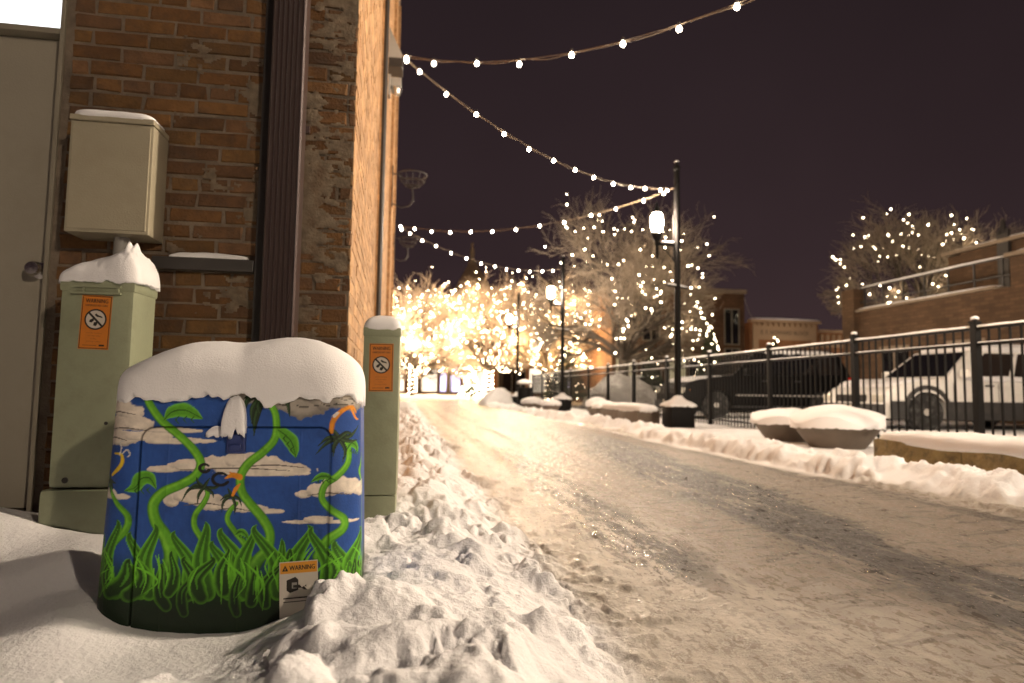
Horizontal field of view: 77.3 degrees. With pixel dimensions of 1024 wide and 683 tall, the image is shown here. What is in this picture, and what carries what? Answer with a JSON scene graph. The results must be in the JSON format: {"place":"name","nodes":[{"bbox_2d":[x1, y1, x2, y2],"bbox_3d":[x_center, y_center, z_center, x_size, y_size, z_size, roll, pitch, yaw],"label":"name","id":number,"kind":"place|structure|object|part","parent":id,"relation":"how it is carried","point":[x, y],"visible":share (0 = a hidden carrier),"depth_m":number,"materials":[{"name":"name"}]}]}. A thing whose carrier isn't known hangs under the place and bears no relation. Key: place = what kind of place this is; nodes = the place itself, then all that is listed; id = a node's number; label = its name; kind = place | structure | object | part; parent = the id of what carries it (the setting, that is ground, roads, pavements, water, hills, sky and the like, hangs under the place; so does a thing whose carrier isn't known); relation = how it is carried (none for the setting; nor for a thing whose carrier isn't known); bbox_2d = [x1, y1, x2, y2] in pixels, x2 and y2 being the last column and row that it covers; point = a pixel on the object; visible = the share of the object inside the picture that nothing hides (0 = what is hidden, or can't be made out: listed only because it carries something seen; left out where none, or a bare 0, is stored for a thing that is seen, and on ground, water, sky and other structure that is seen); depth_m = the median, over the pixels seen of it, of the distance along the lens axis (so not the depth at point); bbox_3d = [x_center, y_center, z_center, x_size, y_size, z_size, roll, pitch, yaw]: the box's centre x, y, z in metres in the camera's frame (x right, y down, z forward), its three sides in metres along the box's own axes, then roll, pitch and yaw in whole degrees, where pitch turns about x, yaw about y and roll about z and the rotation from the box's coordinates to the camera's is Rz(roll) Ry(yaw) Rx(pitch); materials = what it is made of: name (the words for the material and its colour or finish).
{"place":"outdoors","nodes":[
{"label":"outdoors","id":0,"kind":"place"},
{"bbox_2d":[0,401,1023,682],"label":"snow ground","id":1,"kind":"structure","parent":0,"point":[456,583],"depth_m":1.53,"materials":[{"name":"snow"},{"name":"ice"}]},
{"bbox_2d":[38,241,159,533],"bbox_3d":[-1.450,0.248,2.273,0.277,1.213,0.220,1,-4,-6],"label":"utility pedestal","id":2,"kind":"object","parent":1,"relation":"on","point":[106,330],"visible":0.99,"depth_m":2.19,"materials":[{"name":"green plastic"}]},
{"bbox_2d":[0,0,400,511],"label":"brick building","id":3,"kind":"structure","parent":1,"relation":"on","point":[277,120],"depth_m":2.62,"materials":[{"name":"brick"}]},
{"bbox_2d":[0,36,58,507],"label":"door","id":4,"kind":"structure","parent":3,"relation":"in","point":[28,66],"depth_m":2.55,"materials":[{"name":"paint"}]},
{"bbox_2d":[0,0,61,27],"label":"transom window","id":5,"kind":"structure","parent":3,"relation":"in","point":[44,13],"depth_m":2.62,"materials":[{"name":"white glass"}]},
{"bbox_2d":[64,109,168,254],"bbox_3d":[-1.536,-0.556,2.487,0.295,0.648,0.168,2,-4,-9],"label":"wall cabinet","id":6,"kind":"object","parent":3,"relation":"attached to","point":[116,179],"depth_m":2.42,"materials":[{"name":"beige metal"}]},
{"bbox_2d":[66,122,150,231],"bbox_3d":[-1.523,-0.621,2.422,0.273,0.403,0.010,2,-4,-9],"label":"door","id":7,"kind":"structure","parent":6,"relation":"in","point":[109,173],"depth_m":2.42,"materials":[{"name":"beige metal"}]},
{"bbox_2d":[388,74,401,98],"bbox_3d":[-1.256,-2.704,6.803,0.165,0.220,0.120,2,-4,-9],"label":"security camera","id":8,"kind":"object","parent":3,"relation":"attached to","point":[394,86],"visible":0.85,"depth_m":6.76,"materials":[{"name":"grey metal"}]},
{"bbox_2d":[388,28,402,77],"bbox_3d":[-1.281,-3.198,7.039,0.170,0.480,0.250,2,-4,-9],"label":"wedge light","id":9,"kind":"object","parent":3,"relation":"attached to","point":[395,67],"visible":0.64,"depth_m":6.92,"materials":[{"name":"grey metal"}]},
{"bbox_2d":[394,233,417,260],"bbox_3d":[-2.318,-2.085,14.199,0.438,0.628,0.452,-3,-6,37],"label":"plant basket bracket","id":10,"kind":"object","parent":3,"relation":"attached to","point":[404,241],"visible":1,"depth_m":14.15,"materials":[{"name":"metal"}]},
{"bbox_2d":[391,165,427,207],"bbox_3d":[-1.478,-2.277,9.474,0.438,0.628,0.452,-3,-6,37],"label":"plant basket bracket","id":11,"kind":"object","parent":3,"relation":"attached to","point":[412,187],"visible":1,"depth_m":9.43,"materials":[{"name":"metal"}]},
{"bbox_2d":[97,337,365,633],"bbox_3d":[-0.713,0.402,1.750,0.620,0.828,0.487,2,-4,-11],"label":"painted utility cabinet","id":12,"kind":"object","parent":1,"relation":"on","point":[235,500],"visible":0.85,"depth_m":1.54,"materials":[{"name":"multicoloured metal"}]},
{"bbox_3d":[-0.665,0.504,1.530,0.434,0.592,0.016,2,-4,-11],"label":"door","id":13,"kind":"part","parent":12,"relation":"part of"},
{"bbox_2d":[363,316,401,518],"bbox_3d":[-0.532,0.393,2.586,0.151,0.999,0.141,1,-4,-7],"label":"utility pedestal","id":14,"kind":"object","parent":1,"relation":"on","point":[382,335],"visible":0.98,"depth_m":2.53,"materials":[{"name":"green plastic"}]},
{"bbox_2d":[392,285,472,393],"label":"bare tree","id":15,"kind":"object","parent":1,"relation":"on","point":[420,376],"visible":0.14,"depth_m":50.20,"materials":[{"name":"brown plant"}]},
{"bbox_2d":[392,269,491,395],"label":"bare tree","id":16,"kind":"object","parent":1,"relation":"on","point":[415,336],"visible":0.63,"depth_m":41.56,"materials":[{"name":"brown plant"}]},
{"bbox_2d":[399,287,463,393],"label":"fairy lights","id":17,"kind":"object","parent":16,"relation":"attached to","point":[423,342],"visible":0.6,"depth_m":41.56,"materials":[{"name":"white glass"}]},
{"bbox_2d":[401,276,497,394],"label":"bare tree","id":18,"kind":"object","parent":1,"relation":"on","point":[448,383],"visible":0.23,"depth_m":49.46,"materials":[{"name":"brown plant"}]},
{"bbox_2d":[459,371,481,399],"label":"conifer","id":19,"kind":"object","parent":1,"relation":"on","point":[470,388],"visible":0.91,"depth_m":40.53,"materials":[{"name":"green plant"}]},
{"bbox_2d":[458,373,482,395],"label":"fairy lights","id":20,"kind":"object","parent":19,"relation":"attached to","point":[469,384],"visible":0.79,"depth_m":40.40,"materials":[{"name":"white"}]},
{"bbox_2d":[447,242,495,308],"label":"courthouse tower","id":21,"kind":"structure","parent":1,"relation":"on","point":[472,269],"depth_m":63.66,"materials":[{"name":"brick"}]},
{"bbox_2d":[400,393,543,399],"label":"snow bank","id":22,"kind":"structure","parent":1,"relation":"on","point":[434,397],"depth_m":41.86,"materials":[{"name":"white snow"}]},
{"bbox_2d":[396,311,571,395],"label":"shop building","id":23,"kind":"structure","parent":1,"relation":"on","point":[506,381],"depth_m":56.33,"materials":[{"name":"orange brick"}]},
{"bbox_2d":[400,368,404,391],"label":"window","id":24,"kind":"structure","parent":23,"relation":"in","point":[402,382],"depth_m":55.04,"materials":[{"name":"white glass"}]},
{"bbox_2d":[408,368,437,391],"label":"window","id":25,"kind":"structure","parent":23,"relation":"in","point":[426,386],"depth_m":55.42,"materials":[{"name":"white glass"}]},
{"bbox_2d":[439,368,460,391],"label":"window","id":26,"kind":"structure","parent":23,"relation":"in","point":[456,384],"depth_m":55.74,"materials":[{"name":"white glass"}]},
{"bbox_2d":[462,368,486,392],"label":"window","id":27,"kind":"structure","parent":23,"relation":"in","point":[482,377],"depth_m":56.18,"materials":[{"name":"white glass"}]},
{"bbox_2d":[498,368,525,392],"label":"window","id":28,"kind":"structure","parent":23,"relation":"in","point":[506,380],"depth_m":56.62,"materials":[{"name":"black glass"}]},
{"bbox_2d":[529,368,559,393],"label":"window","id":29,"kind":"structure","parent":23,"relation":"in","point":[531,370],"depth_m":57.03,"materials":[{"name":"white"}]},
{"bbox_2d":[436,271,546,392],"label":"bare tree","id":30,"kind":"object","parent":1,"relation":"on","point":[475,315],"visible":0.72,"depth_m":41.19,"materials":[{"name":"brown plant"}]},
{"bbox_2d":[444,267,536,389],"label":"fairy lights","id":31,"kind":"object","parent":30,"relation":"attached to","point":[482,337],"visible":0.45,"depth_m":41.12,"materials":[{"name":"white"}]},
{"bbox_2d":[478,388,516,404],"bbox_3d":[-0.599,2.516,28.999,1.809,0.856,2.213,2,-4,-9],"label":"snow pile","id":32,"kind":"object","parent":1,"relation":"on","point":[500,395],"visible":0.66,"depth_m":28.23,"materials":[{"name":"white snow"}]},
{"bbox_2d":[507,292,522,403],"bbox_3d":[0.141,0.327,28.473,0.796,5.120,0.564,2,-4,-9],"label":"street lamp","id":33,"kind":"object","parent":1,"relation":"on","point":[514,396],"visible":0.68,"depth_m":28.44,"materials":[{"name":"black metal"}]},
{"bbox_2d":[521,397,541,408],"bbox_3d":[0.664,2.064,20.906,0.770,0.511,0.770,2,-4,-9],"label":"planter pot","id":34,"kind":"object","parent":1,"relation":"on","point":[528,402],"visible":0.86,"depth_m":20.62,"materials":[{"name":"concrete"}]},
{"bbox_2d":[492,259,600,398],"bbox_3d":[2.420,-0.588,37.502,7.226,8.494,7.802,-3,-6,44],"label":"bare tree","id":35,"kind":"object","parent":1,"relation":"on","point":[535,363],"visible":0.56,"depth_m":36.84,"materials":[{"name":"brown plant"}]},
{"bbox_2d":[493,272,591,371],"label":"fairy lights","id":36,"kind":"object","parent":35,"relation":"attached to","point":[535,348],"visible":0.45,"depth_m":36.64,"materials":[{"name":"white glass"}]},
{"bbox_2d":[540,399,561,410],"bbox_3d":[1.144,1.940,18.963,0.642,0.474,0.642,2,-4,-9],"label":"planter pot","id":37,"kind":"object","parent":1,"relation":"on","point":[552,404],"visible":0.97,"depth_m":18.73,"materials":[{"name":"concrete"}]},
{"bbox_2d":[547,255,571,410],"bbox_3d":[1.519,-0.258,20.614,0.796,5.120,0.564,2,-4,-9],"label":"street lamp","id":38,"kind":"object","parent":1,"relation":"on","point":[563,398],"visible":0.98,"depth_m":20.58,"materials":[{"name":"black metal"}]},
{"bbox_2d":[399,226,558,272],"bbox_3d":[-0.600,-2.378,18.229,0.045,0.505,6.764,-3,-6,41],"label":"string light","id":39,"kind":"object","parent":38,"relation":"hanging from","point":[542,270],"visible":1,"depth_m":17.71,"materials":[{"name":"wire"},{"name":"glowing bulb glass"}]},
{"bbox_2d":[543,347,586,398],"bbox_3d":[2.364,1.550,27.537,2.082,2.700,2.093,2,-4,-9],"label":"conifer","id":40,"kind":"object","parent":1,"relation":"on","point":[567,365],"visible":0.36,"depth_m":27.45,"materials":[{"name":"green plant"}]},
{"bbox_2d":[585,397,604,414],"bbox_3d":[2.266,1.763,17.132,0.599,0.576,0.599,2,-4,-9],"label":"planter pot","id":41,"kind":"object","parent":1,"relation":"on","point":[589,403],"visible":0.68,"depth_m":16.97,"materials":[{"name":"concrete"}]},
{"bbox_2d":[592,400,611,413],"bbox_3d":[2.211,1.660,15.351,0.599,0.507,0.599,2,-4,-9],"label":"planter pot","id":42,"kind":"object","parent":1,"relation":"on","point":[596,406],"visible":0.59,"depth_m":15.18,"materials":[{"name":"concrete"}]},
{"bbox_2d":[582,373,661,411],"bbox_3d":[3.853,1.797,22.486,2.515,1.407,3.423,2,-4,-9],"label":"snow pile","id":43,"kind":"object","parent":1,"relation":"on","point":[595,391],"visible":0.16,"depth_m":21.49,"materials":[{"name":"white snow"}]},
{"bbox_2d":[583,375,663,399],"bbox_3d":[5.479,2.220,28.724,4.485,1.434,2.140,2,-4,-9],"label":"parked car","id":44,"kind":"object","parent":1,"relation":"on","point":[643,381],"visible":0.08,"depth_m":28.13,"materials":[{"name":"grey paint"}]},
{"bbox_2d":[505,185,755,375],"bbox_3d":[4.460,-1.605,24.406,8.361,8.570,8.120,-3,-6,41],"label":"bare tree","id":45,"kind":"object","parent":1,"relation":"on","point":[647,271],"visible":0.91,"depth_m":23.41,"materials":[{"name":"brown plant"}]},
{"bbox_2d":[515,194,714,359],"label":"fairy lights","id":46,"kind":"object","parent":45,"relation":"attached to","point":[640,286],"visible":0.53,"depth_m":22.36,"materials":[{"name":"white glass"}]},
{"bbox_2d":[601,402,659,423],"bbox_3d":[2.449,1.559,13.545,0.503,0.538,2.401,2,-4,-9],"label":"bench","id":47,"kind":"object","parent":1,"relation":"on","point":[635,412],"visible":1,"depth_m":12.65,"materials":[{"name":"concrete"}]},
{"bbox_2d":[641,356,661,392],"bbox_3d":[6.066,1.726,27.847,1.694,2.500,1.706,2,-4,-9],"label":"conifer","id":48,"kind":"object","parent":1,"relation":"on","point":[652,358],"visible":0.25,"depth_m":27.81,"materials":[{"name":"green plant"}]},
{"bbox_2d":[573,285,746,401],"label":"office building","id":49,"kind":"structure","parent":1,"relation":"on","point":[729,324],"depth_m":35.38,"materials":[{"name":"brick"}]},
{"bbox_2d":[615,358,636,375],"bbox_3d":[6.110,1.567,34.239,1.220,1.420,0.100,2,-4,-9],"label":"window","id":50,"kind":"structure","parent":49,"relation":"in","point":[616,360],"depth_m":34.21,"materials":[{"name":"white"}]},
{"bbox_2d":[640,358,661,377],"bbox_3d":[7.490,1.604,34.469,1.220,1.420,0.100,2,-4,-9],"label":"window","id":51,"kind":"structure","parent":49,"relation":"in","point":[643,358],"depth_m":34.48,"materials":[{"name":"black glass"}]},
{"bbox_2d":[642,311,659,340],"bbox_3d":[7.524,-0.839,34.657,1.020,1.620,0.100,2,-4,-9],"label":"window","id":52,"kind":"structure","parent":49,"relation":"in","point":[648,337],"depth_m":34.61,"materials":[{"name":"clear glass"}]},
{"bbox_2d":[666,312,684,341],"bbox_3d":[8.905,-0.802,34.888,1.020,1.620,0.100,2,-4,-9],"label":"window","id":53,"kind":"structure","parent":49,"relation":"in","point":[667,312],"depth_m":34.88,"materials":[{"name":"black glass"}]},
{"bbox_2d":[670,360,686,378],"bbox_3d":[8.870,1.641,34.700,1.220,1.420,0.100,2,-4,-9],"label":"window","id":54,"kind":"structure","parent":49,"relation":"in","point":[684,360],"depth_m":34.75,"materials":[{"name":"white glass"}]},
{"bbox_2d":[688,359,704,375],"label":"window","id":55,"kind":"structure","parent":49,"relation":"in","point":[696,359],"depth_m":34.89,"materials":[{"name":"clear glass"}]},
{"bbox_2d":[689,313,706,341],"bbox_3d":[10.186,-0.768,35.102,1.020,1.620,0.100,2,-4,-9],"label":"window","id":56,"kind":"structure","parent":49,"relation":"in","point":[700,332],"depth_m":35.12,"materials":[{"name":"black glass"}]},
{"bbox_2d":[724,348,739,356],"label":"window","id":57,"kind":"structure","parent":49,"relation":"in","point":[726,350],"depth_m":35.31,"materials":[{"name":"black glass"}]},
{"bbox_2d":[724,308,739,344],"bbox_3d":[12.160,-0.814,35.438,0.920,2.020,0.100,2,-4,-9],"label":"window","id":58,"kind":"structure","parent":49,"relation":"in","point":[731,316],"depth_m":35.43,"materials":[{"name":"black glass"}]},
{"bbox_2d":[650,160,696,427],"bbox_3d":[2.981,-0.904,11.961,0.796,5.120,0.564,2,-4,-9],"label":"street lamp","id":59,"kind":"object","parent":1,"relation":"on","point":[678,410],"visible":0.99,"depth_m":11.91,"materials":[{"name":"black metal"}]},
{"bbox_2d":[398,188,673,232],"bbox_3d":[0.129,-2.685,13.900,6.889,0.564,0.045,-2,-5,31],"label":"string light","id":60,"kind":"object","parent":59,"relation":"hanging from","point":[643,200],"visible":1,"depth_m":13.56,"materials":[{"name":"wire"},{"name":"glowing bulb glass"}]},
{"bbox_2d":[403,56,673,191],"bbox_3d":[0.849,-3.045,10.032,6.126,0.690,0.046,5,-6,-43],"label":"string light","id":61,"kind":"object","parent":59,"relation":"hanging from","point":[528,146],"visible":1,"depth_m":9.41,"materials":[{"name":"wire"},{"name":"glowing bulb glass"}]},
{"bbox_2d":[694,327,720,375],"bbox_3d":[7.822,1.099,25.246,1.840,3.400,1.847,2,-4,-9],"label":"conifer","id":62,"kind":"object","parent":1,"relation":"on","point":[708,343],"visible":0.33,"depth_m":25.25,"materials":[{"name":"green plant"}]},
{"bbox_2d":[655,348,850,418],"bbox_3d":[6.455,1.143,17.275,4.835,1.851,2.280,2,-4,-9],"label":"parked suv","id":63,"kind":"object","parent":1,"relation":"on","point":[808,379],"visible":0.39,"depth_m":16.46,"materials":[{"name":"black paint"}]},
{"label":"side window","id":64,"kind":"part","parent":63,"relation":"part of","materials":[{"name":"black glass"}]},
{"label":"side window","id":65,"kind":"part","parent":63,"relation":"part of","materials":[{"name":"black glass"}]},
{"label":"side window","id":66,"kind":"part","parent":63,"relation":"part of","materials":[{"name":"black glass"}]},
{"bbox_2d":[773,336,777,347],"bbox_3d":[11.963,1.443,28.960,1.027,3.400,1.026,2,-4,-9],"label":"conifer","id":67,"kind":"object","parent":1,"relation":"on","point":[775,342],"visible":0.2,"depth_m":29.05,"materials":[{"name":"green plant"}]},
{"bbox_2d":[531,316,1023,441],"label":"iron fence","id":68,"kind":"object","parent":1,"relation":"on","point":[974,328],"visible":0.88,"depth_m":9.46,"materials":[{"name":"black metal"}]},
{"bbox_2d":[751,408,804,441],"bbox_3d":[3.784,1.165,8.739,0.984,0.522,0.984,2,-4,-9],"label":"planter pot","id":69,"kind":"object","parent":1,"relation":"on","point":[771,424],"visible":0.59,"depth_m":8.47,"materials":[{"name":"concrete"}]},
{"bbox_2d":[745,318,820,350],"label":"block building","id":70,"kind":"structure","parent":1,"relation":"on","point":[760,333],"depth_m":60.14,"materials":[{"name":"beige brick"}]},
{"bbox_2d":[818,330,842,362],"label":"block building","id":71,"kind":"structure","parent":1,"relation":"on","point":[829,335],"depth_m":61.18,"materials":[{"name":"orange brick"}]},
{"bbox_2d":[790,404,885,449],"bbox_3d":[3.893,1.049,7.677,1.027,0.594,1.027,2,-4,-9],"label":"planter pot","id":72,"kind":"object","parent":1,"relation":"on","point":[832,426],"visible":1,"depth_m":7.34,"materials":[{"name":"concrete"}]},
{"bbox_2d":[817,186,1023,316],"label":"bare tree","id":73,"kind":"object","parent":1,"relation":"on","point":[930,260],"visible":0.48,"depth_m":25.53,"materials":[{"name":"brown plant"}]},
{"bbox_2d":[832,209,976,303],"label":"fairy lights","id":74,"kind":"object","parent":73,"relation":"attached to","point":[896,254],"visible":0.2,"depth_m":25.02,"materials":[{"name":"white glass"}]},
{"bbox_2d":[822,344,1023,429],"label":"parked suv","id":75,"kind":"object","parent":1,"relation":"on","point":[1018,388],"visible":0.59,"depth_m":12.05,"materials":[{"name":"white paint"}]},
{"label":"side window","id":76,"kind":"part","parent":75,"relation":"part of","materials":[{"name":"black glass"}]},
{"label":"side window","id":77,"kind":"part","parent":75,"relation":"part of","materials":[{"name":"black glass"}]},
{"bbox_2d":[841,219,1023,424],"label":"brick terrace","id":78,"kind":"structure","parent":1,"relation":"on","point":[985,282],"depth_m":17.77,"materials":[{"name":"brick"},{"name":"snow"},{"name":"metal"}]},
{"bbox_2d":[879,345,908,371],"bbox_3d":[11.072,0.765,18.490,0.080,1.280,1.120,2,-4,-9],"label":"window","id":79,"kind":"structure","parent":78,"relation":"in","point":[900,354],"depth_m":18.51,"materials":[{"name":"black glass"}]},
{"bbox_2d":[946,338,985,344],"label":"window","id":80,"kind":"structure","parent":78,"relation":"in","point":[983,339],"depth_m":16.29,"materials":[{"name":"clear glass"}]},
{"bbox_2d":[874,431,1023,474],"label":"retaining wall","id":81,"kind":"structure","parent":1,"relation":"on","point":[987,452],"depth_m":5.05,"materials":[{"name":"concrete"}]},
{"bbox_2d":[517,379,532,405],"bbox_3d":[0.482,1.990,24.440,0.620,1.095,0.620,2,-4,-9],"label":"trash can","id":82,"kind":"object","parent":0,"point":[524,392],"visible":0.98,"depth_m":24.22,"materials":[{"name":"black metal"}]},
{"bbox_2d":[393,0,1023,329],"label":"sky","id":83,"kind":"structure","parent":0,"point":[776,116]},
{"bbox_2d":[400,399,1023,682],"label":"alley road","id":84,"kind":"structure","parent":0,"point":[666,563],"depth_m":2.58,"materials":[{"name":"white snow"}]},
{"bbox_2d":[449,361,454,394],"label":"sign post","id":85,"kind":"object","parent":84,"relation":"on","point":[450,365],"visible":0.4,"depth_m":43.06,"materials":[{"name":"metal"}]},
{"bbox_3d":[4.442,-1.549,3.307,0.796,5.120,0.564,2,-4,-9],"label":"street lamp","id":86,"kind":"object","parent":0,"visible":0},
{"bbox_2d":[402,0,752,66],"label":"string light","id":87,"kind":"object","parent":86,"relation":"hanging from","point":[678,26],"visible":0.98,"depth_m":6.25,"materials":[{"name":"wire"},{"name":"glowing bulb glass"}]}
]}

